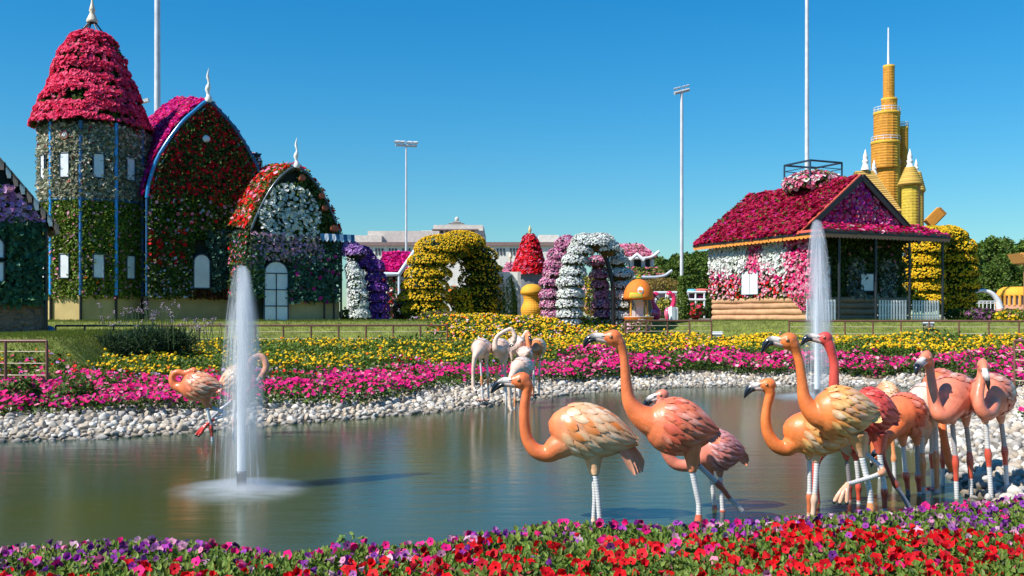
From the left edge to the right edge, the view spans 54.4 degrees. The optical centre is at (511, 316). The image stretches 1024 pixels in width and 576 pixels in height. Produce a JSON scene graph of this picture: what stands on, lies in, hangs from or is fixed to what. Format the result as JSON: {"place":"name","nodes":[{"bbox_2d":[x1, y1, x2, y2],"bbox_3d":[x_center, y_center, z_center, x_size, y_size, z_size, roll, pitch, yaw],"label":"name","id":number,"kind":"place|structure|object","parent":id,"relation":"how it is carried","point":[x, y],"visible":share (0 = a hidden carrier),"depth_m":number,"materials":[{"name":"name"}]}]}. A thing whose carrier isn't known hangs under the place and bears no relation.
{"place":"outdoors","nodes":[
{"label":"outdoors","id":0,"kind":"place"},
{"bbox_2d":[0,386,983,575],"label":"pond water","id":1,"kind":"structure","parent":0,"point":[398,479],"depth_m":12.02,"materials":[{"name":"liquid"}]},
{"bbox_2d":[168,367,227,440],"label":"flamingo statue","id":2,"kind":"object","parent":1,"relation":"on","point":[196,385],"visible":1,"depth_m":16.01,"materials":[{"name":"paint"}]},
{"bbox_2d":[211,353,268,435],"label":"flamingo statue","id":3,"kind":"object","parent":1,"relation":"on","point":[228,379],"visible":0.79,"depth_m":16.64,"materials":[{"name":"paint"}]},
{"bbox_2d":[236,370,246,490],"bbox_3d":[-3.127,0.849,11.500,1.840,2.902,1.840,0,0,0],"label":"fountain","id":4,"kind":"object","parent":1,"relation":"in","point":[241,473],"visible":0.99,"depth_m":11.46,"materials":[{"name":"liquid"}]},
{"bbox_2d":[491,327,516,404],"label":"flamingo statue","id":5,"kind":"object","parent":1,"relation":"in","point":[500,350],"visible":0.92,"depth_m":22.44,"materials":[{"name":"paint"}]},
{"bbox_2d":[508,357,534,410],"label":"flamingo statue","id":6,"kind":"object","parent":1,"relation":"on","point":[522,364],"visible":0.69,"depth_m":21.47,"materials":[{"name":"paint"}]},
{"bbox_2d":[516,346,533,359],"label":"flamingo statue","id":7,"kind":"object","parent":1,"relation":"on","point":[525,351],"visible":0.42,"depth_m":22.80,"materials":[{"name":"paint"}]},
{"bbox_2d":[491,372,644,521],"bbox_3d":[0.551,1.330,9.698,1.518,1.584,0.460,0,0,0],"label":"flamingo statue","id":8,"kind":"object","parent":1,"relation":"on","point":[592,435],"visible":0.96,"depth_m":9.60,"materials":[{"name":"paint"}]},
{"bbox_2d":[583,330,743,521],"bbox_3d":[1.461,1.121,9.501,1.568,1.998,0.486,0,0,0],"label":"flamingo statue","id":9,"kind":"object","parent":1,"relation":"on","point":[688,430],"visible":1,"depth_m":9.40,"materials":[{"name":"paint"}]},
{"bbox_2d":[643,389,748,511],"bbox_3d":[1.909,1.435,10.300,1.113,1.373,0.432,0,0,0],"label":"flamingo statue","id":10,"kind":"object","parent":1,"relation":"on","point":[727,452],"visible":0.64,"depth_m":10.21,"materials":[{"name":"paint"}]},
{"bbox_2d":[744,378,852,515],"bbox_3d":[2.865,1.367,9.950,1.096,1.511,0.435,0,0,0],"label":"flamingo statue","id":11,"kind":"object","parent":1,"relation":"on","point":[802,435],"visible":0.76,"depth_m":9.88,"materials":[{"name":"paint"}]},
{"bbox_2d":[814,305,819,397],"bbox_3d":[7.534,-0.053,24.600,2.700,4.707,2.700,0,0,0],"label":"fountain","id":12,"kind":"object","parent":1,"relation":"in","point":[816,362],"visible":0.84,"depth_m":24.55,"materials":[{"name":"liquid"}]},
{"bbox_2d":[761,332,885,511],"bbox_3d":[2.986,1.136,9.550,1.195,1.971,0.445,0,0,0],"label":"flamingo statue","id":13,"kind":"object","parent":1,"relation":"in","point":[850,414],"visible":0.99,"depth_m":9.45,"materials":[{"name":"paint"}]},
{"bbox_2d":[812,436,870,503],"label":"flamingo statue","id":14,"kind":"object","parent":1,"relation":"on","point":[855,457],"visible":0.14,"depth_m":10.66,"materials":[{"name":"paint"}]},
{"bbox_2d":[801,332,910,510],"bbox_3d":[3.616,1.143,10.300,1.253,1.976,0.431,0,0,0],"label":"flamingo statue","id":15,"kind":"object","parent":1,"relation":"on","point":[889,414],"visible":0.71,"depth_m":10.24,"materials":[{"name":"paint"}]},
{"bbox_2d":[870,381,900,478],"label":"flamingo statue","id":16,"kind":"object","parent":1,"relation":"on","point":[889,388],"visible":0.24,"depth_m":12.27,"materials":[{"name":"paint"}]},
{"bbox_2d":[871,392,929,495],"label":"flamingo statue","id":17,"kind":"object","parent":1,"relation":"on","point":[913,410],"visible":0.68,"depth_m":11.05,"materials":[{"name":"paint"}]},
{"bbox_2d":[908,382,939,492],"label":"flamingo statue","id":18,"kind":"object","parent":1,"relation":"on","point":[930,432],"visible":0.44,"depth_m":11.29,"materials":[{"name":"paint"}]},
{"bbox_2d":[921,368,952,485],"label":"flamingo statue","id":19,"kind":"object","parent":1,"relation":"on","point":[945,455],"visible":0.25,"depth_m":11.49,"materials":[{"name":"paint"}]},
{"bbox_2d":[914,350,973,498],"bbox_3d":[4.788,1.239,10.879,0.518,1.764,1.504,0,0,36],"label":"flamingo statue","id":20,"kind":"object","parent":1,"relation":"in","point":[948,398],"visible":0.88,"depth_m":10.72,"materials":[{"name":"paint"}]},
{"bbox_2d":[970,359,1017,498],"bbox_3d":[5.200,1.246,10.875,1.282,1.611,0.508,0,0,-43],"label":"flamingo statue","id":21,"kind":"object","parent":1,"relation":"on","point":[993,395],"visible":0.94,"depth_m":10.68,"materials":[{"name":"paint"}]},
{"bbox_2d":[0,317,1023,575],"bbox_3d":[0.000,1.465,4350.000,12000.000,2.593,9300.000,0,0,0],"label":"ground","id":22,"kind":"structure","parent":0,"point":[798,327],"depth_m":35.86,"materials":[{"name":"plant"}]},
{"bbox_2d":[0,339,47,380],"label":"rail fence","id":23,"kind":"object","parent":22,"relation":"on","point":[5,351],"visible":0.82,"depth_m":20.98,"materials":[{"name":"metal"}]},
{"bbox_2d":[5,375,42,407],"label":"shrubs","id":24,"kind":"object","parent":22,"relation":"on","point":[23,387],"visible":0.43,"depth_m":18.30,"materials":[{"name":"plant"}]},
{"bbox_2d":[0,158,60,331],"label":"ivy cottage","id":25,"kind":"structure","parent":22,"relation":"on","point":[26,220],"depth_m":29.56,"materials":[{"name":"plant"}]},
{"bbox_2d":[49,376,100,407],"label":"shrubs","id":26,"kind":"object","parent":22,"relation":"on","point":[84,387],"visible":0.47,"depth_m":18.29,"materials":[{"name":"plant"}]},
{"bbox_2d":[27,0,154,320],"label":"flower tower","id":27,"kind":"structure","parent":22,"relation":"on","point":[92,124],"depth_m":39.33,"materials":[{"name":"plant"}]},
{"bbox_2d":[59,253,69,278],"bbox_3d":[-17.516,-1.990,38.966,0.455,0.989,0.088,0,0,10],"label":"window","id":28,"kind":"structure","parent":27,"relation":"in","point":[65,260],"depth_m":38.95,"materials":[{"name":"paint"}]},
{"bbox_2d":[59,152,69,177],"bbox_3d":[-17.516,-5.945,38.966,0.455,0.999,0.088,0,0,10],"label":"window","id":29,"kind":"structure","parent":27,"relation":"in","point":[64,163],"depth_m":38.95,"materials":[{"name":"glass"}]},
{"bbox_2d":[92,253,104,278],"bbox_3d":[-16.251,-1.990,39.143,0.450,0.989,0.088,0,0,-26],"label":"window","id":30,"kind":"structure","parent":27,"relation":"in","point":[98,267],"depth_m":39.12,"materials":[{"name":"paint"}]},
{"bbox_2d":[92,152,104,178],"bbox_3d":[-16.251,-5.945,39.143,0.450,0.999,0.088,0,0,-26],"label":"window","id":31,"kind":"structure","parent":27,"relation":"in","point":[98,166],"depth_m":39.12,"materials":[{"name":"glass"}]},
{"bbox_2d":[126,255,135,279],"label":"window","id":32,"kind":"structure","parent":27,"relation":"in","point":[131,261],"depth_m":40.05,"materials":[{"name":"paint"}]},
{"bbox_2d":[126,156,135,181],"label":"window","id":33,"kind":"structure","parent":27,"relation":"in","point":[131,171],"depth_m":40.05,"materials":[{"name":"paint"}]},
{"bbox_2d":[154,0,160,111],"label":"lamp mast","id":34,"kind":"object","parent":22,"relation":"on","point":[157,77],"depth_m":61.86,"materials":[{"name":"metal"}]},
{"bbox_2d":[93,301,224,358],"bbox_3d":[-10.063,0.513,28.093,3.978,1.961,4.127,0,0,0],"label":"verbena bush","id":35,"kind":"object","parent":22,"relation":"on","point":[143,338],"visible":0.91,"depth_m":26.98,"materials":[{"name":"green plant"}]},
{"bbox_2d":[137,69,262,320],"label":"flower hall","id":36,"kind":"structure","parent":22,"relation":"on","point":[203,164],"depth_m":40.82,"materials":[{"name":"plant"}]},
{"bbox_2d":[193,254,210,288],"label":"window","id":37,"kind":"structure","parent":36,"relation":"in","point":[202,266],"depth_m":40.83,"materials":[{"name":"paint"}]},
{"bbox_2d":[55,324,447,340],"bbox_3d":[-8.735,0.896,33.900,13.106,1.262,0.067,0,0,-6],"label":"rail fence","id":38,"kind":"object","parent":22,"relation":"on","point":[310,331],"visible":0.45,"depth_m":34.06,"materials":[{"name":"metal"}]},
{"bbox_2d":[0,332,558,376],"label":"yellow marigold bed","id":39,"kind":"object","parent":22,"relation":"on","point":[297,354],"visible":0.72,"depth_m":28.07,"materials":[{"name":"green plant"}]},
{"bbox_2d":[0,350,558,385],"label":"mixed petunia border","id":40,"kind":"object","parent":22,"relation":"on","point":[283,371],"visible":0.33,"depth_m":23.72,"materials":[{"name":"pink plant"}]},
{"bbox_2d":[0,358,566,415],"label":"pink petunia bed","id":41,"kind":"object","parent":22,"relation":"on","point":[157,389],"visible":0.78,"depth_m":21.01,"materials":[{"name":"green plant"}]},
{"bbox_2d":[225,138,354,320],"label":"flower cottage","id":42,"kind":"structure","parent":22,"relation":"on","point":[288,237],"depth_m":39.80,"materials":[{"name":"plant"}]},
{"bbox_2d":[263,261,288,320],"bbox_3d":[-9.336,-0.986,39.413,1.010,2.468,0.095,0,0,-29],"label":"door","id":43,"kind":"structure","parent":42,"relation":"in","point":[275,304],"depth_m":39.39,"materials":[{"name":"paint"}]},
{"bbox_2d":[339,241,389,319],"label":"flower arch","id":44,"kind":"structure","parent":22,"relation":"on","point":[375,304],"depth_m":40.95,"materials":[{"name":"purple plant"}]},
{"bbox_2d":[380,250,413,319],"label":"pink roof house","id":45,"kind":"structure","parent":22,"relation":"on","point":[396,264],"depth_m":58.44,"materials":[{"name":"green plant"}]},
{"bbox_2d":[392,301,408,320],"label":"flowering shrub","id":46,"kind":"object","parent":22,"relation":"on","point":[397,314],"visible":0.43,"depth_m":43.80,"materials":[{"name":"green plant"}]},
{"bbox_2d":[394,140,417,250],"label":"lamp mast","id":47,"kind":"object","parent":22,"relation":"on","point":[408,144],"visible":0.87,"depth_m":69.94,"materials":[{"name":"metal"}]},
{"bbox_2d":[415,309,461,319],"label":"flowering shrub","id":48,"kind":"object","parent":22,"relation":"on","point":[423,315],"visible":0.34,"depth_m":40.77,"materials":[{"name":"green plant"}]},
{"bbox_2d":[397,230,502,319],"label":"flower arch","id":49,"kind":"structure","parent":22,"relation":"on","point":[423,288],"depth_m":42.53,"materials":[{"name":"yellow plant"}]},
{"bbox_2d":[346,217,560,317],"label":"long building","id":50,"kind":"structure","parent":22,"relation":"on","point":[378,243],"depth_m":210.00,"materials":[{"name":"paint"}]},
{"bbox_2d":[498,272,520,314],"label":"planted wall","id":51,"kind":"structure","parent":22,"relation":"on","point":[509,286],"depth_m":44.12,"materials":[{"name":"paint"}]},
{"bbox_2d":[0,497,1023,575],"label":"petunia foliage","id":52,"kind":"object","parent":22,"relation":"on","point":[224,567],"visible":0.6,"depth_m":6.19,"materials":[{"name":"plant"}]},
{"bbox_2d":[0,518,1023,575],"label":"red petunias","id":53,"kind":"object","parent":52,"relation":"on","point":[937,538],"visible":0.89,"depth_m":6.05,"materials":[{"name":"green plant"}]},
{"bbox_2d":[0,493,1023,575],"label":"purple petunias","id":54,"kind":"object","parent":52,"relation":"attached to","point":[165,543],"visible":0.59,"depth_m":6.52,"materials":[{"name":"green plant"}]},
{"bbox_2d":[6,497,1023,575],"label":"petunias","id":55,"kind":"object","parent":52,"relation":"on","point":[140,568],"visible":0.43,"depth_m":6.36,"materials":[{"name":"red plant"}]},
{"bbox_2d":[0,369,1023,500],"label":"shore stones","id":56,"kind":"object","parent":22,"relation":"on","point":[465,394],"visible":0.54,"depth_m":20.14,"materials":[{"name":"stone"}]},
{"bbox_2d":[471,338,491,401],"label":"flamingo statue","id":57,"kind":"object","parent":56,"relation":"on","point":[481,348],"visible":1,"depth_m":22.21,"materials":[{"name":"paint"}]},
{"bbox_2d":[508,330,527,394],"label":"flamingo statue","id":58,"kind":"object","parent":56,"relation":"on","point":[521,342],"visible":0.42,"depth_m":23.47,"materials":[{"name":"paint"}]},
{"bbox_2d":[525,331,545,396],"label":"flamingo statue","id":59,"kind":"object","parent":56,"relation":"on","point":[537,346],"visible":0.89,"depth_m":23.52,"materials":[{"name":"paint"}]},
{"bbox_2d":[0,318,1023,378],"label":"lawn grass","id":60,"kind":"structure","parent":22,"relation":"on","point":[68,334],"depth_m":36.45,"materials":[{"name":"green plant"}]},
{"bbox_2d":[421,312,622,344],"bbox_3d":[0.684,0.500,38.178,8.039,1.380,7.940,0,0,0],"label":"mixed marigold bed","id":61,"kind":"object","parent":22,"relation":"on","point":[552,326],"visible":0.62,"depth_m":38.78,"materials":[{"name":"yellow plant"}]},
{"bbox_2d":[512,226,544,314],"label":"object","id":62,"kind":"object","parent":22,"relation":"on","point":[529,260],"visible":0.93,"depth_m":59.34,"materials":[{"name":"red plant"}]},
{"bbox_2d":[520,284,541,314],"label":"straw mushroom","id":63,"kind":"object","parent":22,"relation":"on","point":[531,303],"visible":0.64,"depth_m":42.64,"materials":[{"name":"wicker"}]},
{"bbox_2d":[538,232,634,325],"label":"flower arch","id":64,"kind":"structure","parent":22,"relation":"on","point":[568,259],"depth_m":41.23,"materials":[{"name":"white plant"}]},
{"bbox_2d":[570,353,602,370],"bbox_3d":[2.164,1.429,29.483,1.074,0.745,0.940,0,0,0],"label":"foliage","id":65,"kind":"object","parent":22,"relation":"on","point":[593,357],"visible":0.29,"depth_m":29.38,"materials":[{"name":"plant"}]},
{"bbox_2d":[576,276,610,316],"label":"flowering shrub","id":66,"kind":"object","parent":22,"relation":"on","point":[588,309],"visible":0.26,"depth_m":49.58,"materials":[{"name":"yellow plant"}]},
{"bbox_2d":[620,318,654,334],"bbox_3d":[4.901,0.417,39.019,1.398,0.725,1.151,0,0,0],"label":"flowering shrub","id":67,"kind":"object","parent":22,"relation":"on","point":[638,328],"visible":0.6,"depth_m":38.79,"materials":[{"name":"pink plant"}]},
{"bbox_2d":[623,279,653,326],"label":"juice stand","id":68,"kind":"object","parent":22,"relation":"on","point":[638,289],"visible":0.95,"depth_m":40.64,"materials":[{"name":"paint"}]},
{"bbox_2d":[619,242,672,314],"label":"pagoda","id":69,"kind":"object","parent":22,"relation":"on","point":[641,257],"visible":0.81,"depth_m":75.24,"materials":[{"name":"plant"}]},
{"bbox_2d":[651,292,660,319],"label":"pink flamingo ornament","id":70,"kind":"object","parent":22,"relation":"on","point":[656,312],"visible":0.82,"depth_m":42.90,"materials":[{"name":"paint"}]},
{"bbox_2d":[644,277,677,291],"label":"golden hedge","id":71,"kind":"object","parent":22,"relation":"on","point":[667,281],"visible":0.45,"depth_m":61.36,"materials":[{"name":"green plant"}]},
{"bbox_2d":[656,297,671,312],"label":"flowering shrub","id":72,"kind":"object","parent":22,"relation":"on","point":[662,303],"visible":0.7,"depth_m":54.83,"materials":[{"name":"yellow plant"}]},
{"bbox_2d":[624,320,711,341],"bbox_3d":[5.790,0.586,36.922,3.439,0.946,0.215,0,0,-12],"label":"rail fence","id":73,"kind":"object","parent":22,"relation":"on","point":[646,325],"visible":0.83,"depth_m":36.95,"materials":[{"name":"metal"}]},
{"bbox_2d":[664,291,675,319],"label":"pink flamingo ornament","id":74,"kind":"object","parent":22,"relation":"on","point":[672,295],"visible":0.73,"depth_m":43.91,"materials":[{"name":"paint"}]},
{"bbox_2d":[668,307,677,319],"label":"cabinet","id":75,"kind":"object","parent":22,"relation":"on","point":[672,313],"visible":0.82,"depth_m":41.90,"materials":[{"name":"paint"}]},
{"bbox_2d":[667,260,679,290],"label":"tree","id":76,"kind":"object","parent":22,"relation":"on","point":[674,266],"visible":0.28,"depth_m":107.68,"materials":[{"name":"green plant"}]},
{"bbox_2d":[674,84,689,312],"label":"lamp mast","id":77,"kind":"object","parent":22,"relation":"on","point":[681,92],"visible":0.88,"depth_m":51.93,"materials":[{"name":"metal"}]},
{"bbox_2d":[675,275,690,319],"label":"climbing vine","id":78,"kind":"object","parent":77,"relation":"attached to","point":[681,294],"visible":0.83,"depth_m":51.57,"materials":[{"name":"green plant"}]},
{"bbox_2d":[684,255,706,317],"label":"tree","id":79,"kind":"object","parent":22,"relation":"on","point":[691,268],"visible":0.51,"depth_m":107.47,"materials":[{"name":"green plant"}]},
{"bbox_2d":[689,302,706,319],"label":"flowering shrub","id":80,"kind":"object","parent":22,"relation":"on","point":[695,309],"visible":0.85,"depth_m":55.78,"materials":[{"name":"red plant"}]},
{"bbox_2d":[687,289,709,317],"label":"white stall","id":81,"kind":"object","parent":22,"relation":"on","point":[695,297],"visible":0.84,"depth_m":59.99,"materials":[{"name":"paint"}]},
{"bbox_2d":[698,253,715,317],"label":"tree","id":82,"kind":"object","parent":22,"relation":"on","point":[704,284],"visible":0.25,"depth_m":113.44,"materials":[{"name":"green plant"}]},
{"bbox_2d":[551,328,1023,359],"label":"yellow marigold bed","id":83,"kind":"object","parent":22,"relation":"on","point":[949,342],"visible":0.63,"depth_m":34.63,"materials":[{"name":"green plant"}]},
{"bbox_2d":[557,343,1023,386],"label":"pink petunia bed","id":84,"kind":"object","parent":22,"relation":"on","point":[711,359],"visible":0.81,"depth_m":30.21,"materials":[{"name":"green plant"}]},
{"bbox_2d":[805,0,808,169],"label":"lamp mast","id":85,"kind":"object","parent":22,"relation":"on","point":[806,81],"visible":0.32,"depth_m":61.90,"materials":[{"name":"metal"}]},
{"bbox_2d":[693,159,950,320],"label":"log cabin","id":86,"kind":"object","parent":22,"relation":"on","point":[785,251],"visible":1,"depth_m":45.05,"materials":[{"name":"plant"}]},
{"bbox_2d":[741,270,758,294],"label":"shutter window","id":87,"kind":"structure","parent":86,"relation":"in","point":[749,285],"depth_m":46.89,"materials":[{"name":"paint"}]},
{"bbox_2d":[821,256,830,295],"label":"window","id":88,"kind":"structure","parent":86,"relation":"in","point":[824,285],"depth_m":43.92,"materials":[{"name":"paint"}]},
{"bbox_2d":[860,273,873,291],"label":"window","id":89,"kind":"structure","parent":86,"relation":"in","point":[869,287],"depth_m":44.78,"materials":[{"name":"glass"}]},
{"bbox_2d":[805,299,938,319],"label":"picket fence","id":90,"kind":"object","parent":22,"relation":"on","point":[886,314],"visible":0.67,"depth_m":43.70,"materials":[{"name":"paint"}]},
{"bbox_2d":[857,358,894,378],"bbox_3d":[10.853,1.595,29.689,1.104,0.734,0.927,0,0,0],"label":"foliage","id":91,"kind":"object","parent":22,"relation":"on","point":[876,376],"visible":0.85,"depth_m":29.42,"materials":[{"name":"plant"}]},
{"bbox_2d":[788,320,1023,337],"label":"rail fence","id":92,"kind":"object","parent":22,"relation":"on","point":[928,321],"visible":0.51,"depth_m":37.21,"materials":[{"name":"metal"}]},
{"bbox_2d":[902,224,980,319],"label":"flower arch","id":93,"kind":"structure","parent":22,"relation":"on","point":[962,283],"depth_m":50.59,"materials":[{"name":"yellow plant"}]},
{"bbox_2d":[944,307,977,319],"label":"flowering shrub","id":94,"kind":"object","parent":22,"relation":"on","point":[959,310],"visible":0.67,"depth_m":45.80,"materials":[{"name":"green plant"}]},
{"bbox_2d":[964,307,997,319],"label":"flowering shrub","id":95,"kind":"object","parent":22,"relation":"on","point":[978,311],"visible":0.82,"depth_m":41.79,"materials":[{"name":"purple plant"}]},
{"bbox_2d":[976,248,993,315],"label":"tree","id":96,"kind":"object","parent":22,"relation":"on","point":[978,253],"visible":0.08,"depth_m":89.17,"materials":[{"name":"green plant"}]},
{"bbox_2d":[975,289,1003,308],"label":"white arch","id":97,"kind":"structure","parent":22,"relation":"on","point":[996,298],"depth_m":65.88,"materials":[{"name":"paint"}]},
{"bbox_2d":[978,235,1009,290],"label":"tree","id":98,"kind":"object","parent":22,"relation":"on","point":[992,245],"visible":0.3,"depth_m":103.26,"materials":[{"name":"green plant"}]},
{"bbox_2d":[977,261,1015,314],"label":"tree","id":99,"kind":"object","parent":22,"relation":"on","point":[995,279],"visible":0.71,"depth_m":87.67,"materials":[{"name":"green plant"}]},
{"bbox_2d":[984,253,1022,312],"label":"tree","id":100,"kind":"object","parent":22,"relation":"on","point":[1016,271],"visible":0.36,"depth_m":91.38,"materials":[{"name":"green plant"}]},
{"bbox_2d":[990,308,1023,319],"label":"flowering shrub","id":101,"kind":"object","parent":22,"relation":"on","point":[1002,314],"visible":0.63,"depth_m":40.74,"materials":[{"name":"yellow plant"}]},
{"bbox_2d":[995,287,1022,316],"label":"yellow pavilion","id":102,"kind":"structure","parent":22,"relation":"on","point":[1011,297],"depth_m":72.01,"materials":[{"name":"paint"}]},
{"bbox_2d":[1007,253,1023,309],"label":"straw canopy","id":103,"kind":"object","parent":22,"relation":"on","point":[1016,258],"visible":0.98,"depth_m":61.03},
{"bbox_2d":[1007,238,1023,286],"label":"tree","id":104,"kind":"object","parent":22,"relation":"on","point":[1019,248],"visible":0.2,"depth_m":94.19,"materials":[{"name":"green plant"}]},
{"bbox_2d":[1013,339,1023,386],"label":"rail fence","id":105,"kind":"object","parent":22,"relation":"on","point":[1015,359],"visible":0.85,"depth_m":22.37,"materials":[{"name":"wood"}]},
{"bbox_2d":[0,0,1023,316],"label":"sky","id":106,"kind":"structure","parent":0,"point":[550,117],"materials":[{"name":"blue"}]},
{"bbox_2d":[870,28,908,213],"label":"stepped tower","id":107,"kind":"structure","parent":0,"point":[889,148],"depth_m":61.46,"materials":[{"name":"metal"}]},
{"bbox_2d":[853,149,925,225],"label":"straw castle","id":108,"kind":"structure","parent":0,"point":[911,183],"depth_m":55.79,"materials":[{"name":"paint"}]},
{"bbox_2d":[923,207,946,225],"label":"tilted box","id":109,"kind":"object","parent":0,"point":[935,216],"visible":0.88,"depth_m":53.96,"materials":[{"name":"orange"}]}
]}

